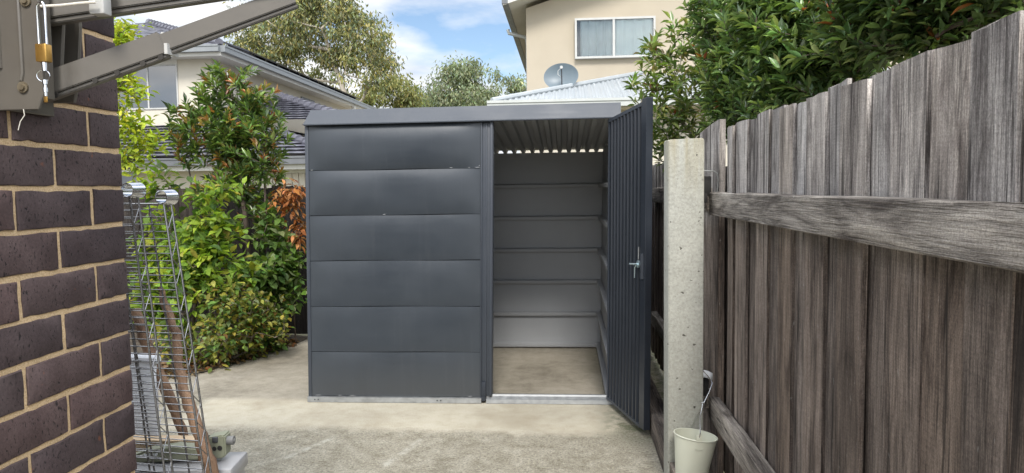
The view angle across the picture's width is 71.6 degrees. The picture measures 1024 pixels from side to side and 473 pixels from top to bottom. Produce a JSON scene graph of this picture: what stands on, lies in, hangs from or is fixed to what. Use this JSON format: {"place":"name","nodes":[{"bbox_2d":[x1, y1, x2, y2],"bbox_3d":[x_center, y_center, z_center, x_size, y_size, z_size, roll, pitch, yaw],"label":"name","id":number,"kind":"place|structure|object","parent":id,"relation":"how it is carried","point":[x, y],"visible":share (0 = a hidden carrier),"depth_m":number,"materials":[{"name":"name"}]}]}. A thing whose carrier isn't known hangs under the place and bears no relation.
{"place":"outdoors","nodes":[
{"label":"outdoors","id":0,"kind":"place"},
{"bbox_2d":[117,19,376,188],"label":"neighbour house","id":1,"kind":"structure","parent":0,"point":[173,78],"depth_m":20.09,"materials":[{"name":"paint"}]},
{"bbox_2d":[122,172,138,184],"bbox_3d":[-10.332,-0.903,17.286,2.600,1.350,0.033,-1,4,4],"label":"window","id":2,"kind":"structure","parent":1,"relation":"in","point":[125,179],"depth_m":17.18,"materials":[{"name":"glass"}]},
{"bbox_2d":[118,64,178,109],"bbox_3d":[-10.742,-4.230,20.153,2.607,1.248,0.033,-1,4,4],"label":"window","id":3,"kind":"structure","parent":1,"relation":"in","point":[162,78],"depth_m":20.10,"materials":[{"name":"clear glass"}]},
{"bbox_2d":[223,41,274,62],"bbox_3d":[-8.255,-5.745,22.169,0.951,0.455,1.860,0,4,4],"label":"solar panel","id":4,"kind":"object","parent":1,"relation":"on","point":[253,54],"visible":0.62,"depth_m":21.64,"materials":[{"name":"black glass"}]},
{"bbox_2d":[235,173,304,187],"bbox_3d":[-5.530,-0.560,16.947,2.220,1.880,0.028,-1,4,4],"label":"garage door","id":5,"kind":"structure","parent":1,"relation":"in","point":[300,178],"depth_m":16.86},
{"bbox_2d":[266,60,296,71],"bbox_3d":[-8.109,-5.878,24.108,0.951,0.455,1.860,0,4,4],"label":"solar panel","id":6,"kind":"object","parent":1,"relation":"on","point":[281,66],"visible":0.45,"depth_m":23.94,"materials":[{"name":"black glass"}]},
{"bbox_2d":[289,70,315,80],"bbox_3d":[-7.964,-6.012,26.049,0.951,0.455,1.860,0,4,4],"label":"solar panel","id":7,"kind":"object","parent":1,"relation":"on","point":[302,75],"visible":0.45,"depth_m":25.86,"materials":[{"name":"black glass"}]},
{"bbox_2d":[310,79,332,87],"bbox_3d":[-7.818,-6.145,27.988,0.951,0.455,1.860,0,4,4],"label":"solar panel","id":8,"kind":"object","parent":1,"relation":"on","point":[321,83],"visible":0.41,"depth_m":27.78,"materials":[{"name":"black glass"}]},
{"bbox_2d":[327,86,347,93],"bbox_3d":[-7.672,-6.279,29.928,0.951,0.455,1.860,0,4,4],"label":"solar panel","id":9,"kind":"object","parent":1,"relation":"on","point":[337,90],"visible":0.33,"depth_m":29.70,"materials":[{"name":"black glass"}]},
{"bbox_2d":[342,93,360,99],"bbox_3d":[-7.526,-6.412,31.868,0.951,0.455,1.860,0,4,4],"label":"solar panel","id":10,"kind":"object","parent":1,"relation":"on","point":[351,96],"visible":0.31,"depth_m":31.72,"materials":[{"name":"black glass"}]},
{"bbox_2d":[114,0,525,153],"label":"sky","id":11,"kind":"structure","parent":0,"point":[428,31],"materials":[{"name":"blue"}]},
{"bbox_2d":[168,334,663,378],"bbox_3d":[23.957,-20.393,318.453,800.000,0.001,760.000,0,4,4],"label":"ground","id":12,"kind":"structure","parent":0,"point":[307,338],"depth_m":6.42,"materials":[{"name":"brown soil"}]},
{"bbox_2d":[122,185,307,333],"bbox_3d":[-2.829,0.236,7.357,8.448,1.552,0.076,0,4,4],"label":"back fence","id":13,"kind":"object","parent":12,"relation":"on","point":[301,322],"visible":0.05,"depth_m":7.33,"materials":[{"name":"black wood"}]},
{"bbox_2d":[128,330,307,378],"bbox_3d":[-3.955,1.071,6.484,3.645,0.083,1.962,0,4,4],"label":"garden bed","id":14,"kind":"object","parent":12,"relation":"on","point":[291,336],"visible":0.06,"depth_m":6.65,"materials":[{"name":"brown plant"}]},
{"bbox_2d":[113,14,176,182],"bbox_3d":[-3.143,-0.346,5.782,0.862,2.996,0.486,1,4,29],"label":"young tree","id":15,"kind":"object","parent":14,"relation":"on","point":[122,34],"visible":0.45,"depth_m":5.67,"materials":[{"name":"green plant"}]},
{"bbox_2d":[125,159,265,357],"bbox_3d":[-2.903,0.208,6.241,1.506,1.833,0.817,1,4,27],"label":"leafy shrub","id":16,"kind":"object","parent":14,"relation":"on","point":[203,249],"visible":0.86,"depth_m":6.11,"materials":[{"name":"green plant"}]},
{"bbox_2d":[150,275,293,373],"bbox_3d":[-2.511,0.758,6.180,1.013,0.883,0.960,1,4,26],"label":"yellowing shrub","id":17,"kind":"object","parent":14,"relation":"on","point":[252,314],"visible":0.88,"depth_m":6.06,"materials":[{"name":"green plant"}]},
{"bbox_2d":[161,58,294,342],"bbox_3d":[-2.621,-0.280,6.647,1.234,2.737,0.844,0,4,4],"label":"photinia shrub","id":18,"kind":"object","parent":14,"relation":"on","point":[229,142],"visible":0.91,"depth_m":6.52,"materials":[{"name":"green plant"}]},
{"bbox_2d":[223,190,306,352],"bbox_3d":[-2.275,0.352,6.619,0.808,1.573,0.723,0,4,4],"label":"climbing shrub","id":19,"kind":"object","parent":14,"relation":"on","point":[282,265],"visible":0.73,"depth_m":6.60,"materials":[{"name":"green plant"}]},
{"bbox_2d":[267,178,305,343],"bbox_3d":[-2.073,0.267,6.654,0.460,1.627,0.378,2,5,37],"label":"dead bush","id":20,"kind":"object","parent":14,"relation":"on","point":[293,193],"visible":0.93,"depth_m":6.57,"materials":[{"name":"brown plant"}]},
{"bbox_2d":[222,0,407,101],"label":"gum tree","id":21,"kind":"object","parent":12,"relation":"on","point":[351,56],"visible":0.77,"depth_m":44.24,"materials":[{"name":"green plant"}]},
{"bbox_2d":[347,70,431,108],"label":"gum tree","id":22,"kind":"object","parent":12,"relation":"on","point":[405,97],"visible":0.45,"depth_m":59.12,"materials":[{"name":"green plant"}]},
{"bbox_2d":[389,80,505,107],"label":"gum tree","id":23,"kind":"object","parent":12,"relation":"on","point":[426,105],"visible":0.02,"depth_m":79.22,"materials":[{"name":"green plant"}]},
{"bbox_2d":[420,50,507,106],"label":"gum tree","id":24,"kind":"object","parent":12,"relation":"on","point":[468,91],"visible":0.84,"depth_m":68.51,"materials":[{"name":"green plant"}]},
{"bbox_2d":[482,72,525,103],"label":"gum tree","id":25,"kind":"object","parent":12,"relation":"on","point":[515,86],"visible":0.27,"depth_m":64.38,"materials":[{"name":"green plant"}]},
{"bbox_2d":[621,10,718,171],"bbox_3d":[1.345,-0.275,5.361,0.773,2.789,0.828,-4,5,-37],"label":"laurel sapling","id":26,"kind":"object","parent":12,"relation":"on","point":[683,107],"visible":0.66,"depth_m":5.26,"materials":[{"name":"green plant"}]},
{"bbox_2d":[676,0,760,144],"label":"laurel tree","id":27,"kind":"object","parent":12,"relation":"on","point":[719,83],"visible":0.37,"depth_m":4.33,"materials":[{"name":"green plant"}]},
{"bbox_2d":[675,6,920,119],"bbox_3d":[2.261,-0.430,4.989,1.380,3.161,2.299,-4,5,-43],"label":"laurel tree","id":28,"kind":"object","parent":12,"relation":"on","point":[689,34],"visible":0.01,"depth_m":5.19,"materials":[{"name":"green plant"}]},
{"bbox_2d":[707,0,890,119],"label":"laurel tree","id":29,"kind":"object","parent":12,"relation":"on","point":[770,35],"visible":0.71,"depth_m":3.41,"materials":[{"name":"green plant"}]},
{"bbox_2d":[803,0,1023,74],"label":"laurel tree","id":30,"kind":"object","parent":12,"relation":"on","point":[895,31],"visible":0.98,"depth_m":2.57,"materials":[{"name":"green plant"}]},
{"bbox_2d":[158,339,712,472],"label":"concrete yard","id":31,"kind":"structure","parent":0,"point":[266,414],"depth_m":4.53,"materials":[{"name":"grey concrete"}]},
{"bbox_2d":[0,18,136,472],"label":"brick wall","id":32,"kind":"structure","parent":31,"relation":"on","point":[66,395],"depth_m":1.60,"materials":[{"name":"brown brick"}]},
{"bbox_2d":[0,0,297,129],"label":"wall clothesline","id":33,"kind":"object","parent":32,"relation":"attached to","point":[71,71],"depth_m":1.46,"materials":[{"name":"grey metal"}]},
{"bbox_2d":[35,1,51,101],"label":"padlock","id":34,"kind":"object","parent":33,"relation":"hanging from","point":[43,53],"visible":1,"depth_m":1.36,"materials":[{"name":"gold metal"}]},
{"bbox_2d":[130,354,160,434],"bbox_3d":[-1.215,0.867,2.362,0.126,0.964,0.028,0,4,4],"label":"foam sheet","id":35,"kind":"object","parent":31,"relation":"on","point":[142,364],"visible":0.28,"depth_m":2.33,"materials":[{"name":"grey plastic"}]},
{"bbox_2d":[121,183,173,472],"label":"wire shelf","id":36,"kind":"object","parent":31,"relation":"on","point":[134,190],"visible":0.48,"depth_m":1.93,"materials":[{"name":"silver metal"}]},
{"bbox_2d":[131,308,187,434],"bbox_3d":[-1.109,0.792,2.361,0.311,1.111,0.047,0,4,13],"label":"dry branch","id":37,"kind":"object","parent":31,"relation":"on","point":[164,378],"visible":0.51,"depth_m":2.34,"materials":[{"name":"brown wood"}]},
{"bbox_2d":[122,190,211,472],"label":"wire shelf","id":38,"kind":"object","parent":31,"relation":"on","point":[164,198],"visible":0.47,"depth_m":2.00,"materials":[{"name":"silver metal"}]},
{"bbox_2d":[157,286,218,472],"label":"dry branch","id":39,"kind":"object","parent":31,"relation":"on","point":[213,459],"visible":0.74,"depth_m":2.10,"materials":[{"name":"brown wood"}]},
{"bbox_2d":[135,452,247,472],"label":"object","id":40,"kind":"object","parent":31,"relation":"on","point":[233,462],"visible":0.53,"depth_m":2.17,"materials":[{"name":"grey concrete"}]},
{"bbox_2d":[133,435,194,451],"bbox_3d":[-1.116,0.667,2.267,0.260,0.048,0.048,0,4,4],"label":"cardboard flap","id":41,"kind":"object","parent":40,"relation":"on","point":[187,437],"visible":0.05,"depth_m":2.26,"materials":[{"name":"beige cardboard"}]},
{"bbox_2d":[136,430,235,462],"bbox_3d":[-1.022,0.651,2.196,0.329,0.083,0.055,-1,4,-1],"label":"hand tool","id":42,"kind":"object","parent":40,"relation":"on","point":[221,442],"visible":0.66,"depth_m":2.17,"materials":[{"name":"grey plastic"}]},
{"bbox_2d":[302,97,652,429],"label":"garden shed","id":43,"kind":"structure","parent":31,"relation":"on","point":[447,249],"depth_m":4.96,"materials":[{"name":"grey metal"}]},
{"bbox_2d":[606,97,652,429],"bbox_3d":[0.708,0.157,4.503,0.110,1.978,0.689,-2,4,-12],"label":"door","id":44,"kind":"structure","parent":43,"relation":"in","point":[630,132],"depth_m":4.42,"materials":[{"name":"metal"}]},
{"bbox_2d":[649,10,1023,472],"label":"paling fence","id":45,"kind":"object","parent":31,"relation":"on","point":[837,280],"visible":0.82,"depth_m":1.83,"materials":[{"name":"wood"}]},
{"bbox_2d":[673,371,717,472],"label":"hanging bucket","id":46,"kind":"object","parent":45,"relation":"hanging from","point":[694,450],"visible":1,"depth_m":3.29,"materials":[{"name":"beige plastic"}]},
{"bbox_2d":[487,0,919,165],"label":"render house","id":47,"kind":"structure","parent":0,"point":[596,44],"depth_m":15.59,"materials":[{"name":"paint"}]},
{"bbox_2d":[544,63,577,86],"bbox_3d":[1.019,-3.222,14.301,0.558,0.539,0.610,-4,5,-41],"label":"satellite dish","id":48,"kind":"object","parent":47,"relation":"attached to","point":[560,74],"visible":0.94,"depth_m":14.30,"materials":[{"name":"grey paint"}]},
{"bbox_2d":[575,16,655,58],"bbox_3d":[2.255,-4.353,15.544,1.750,0.873,0.103,-1,4,4],"label":"window","id":49,"kind":"structure","parent":47,"relation":"in","point":[610,37],"depth_m":15.57,"materials":[{"name":"clear glass"}]}
]}

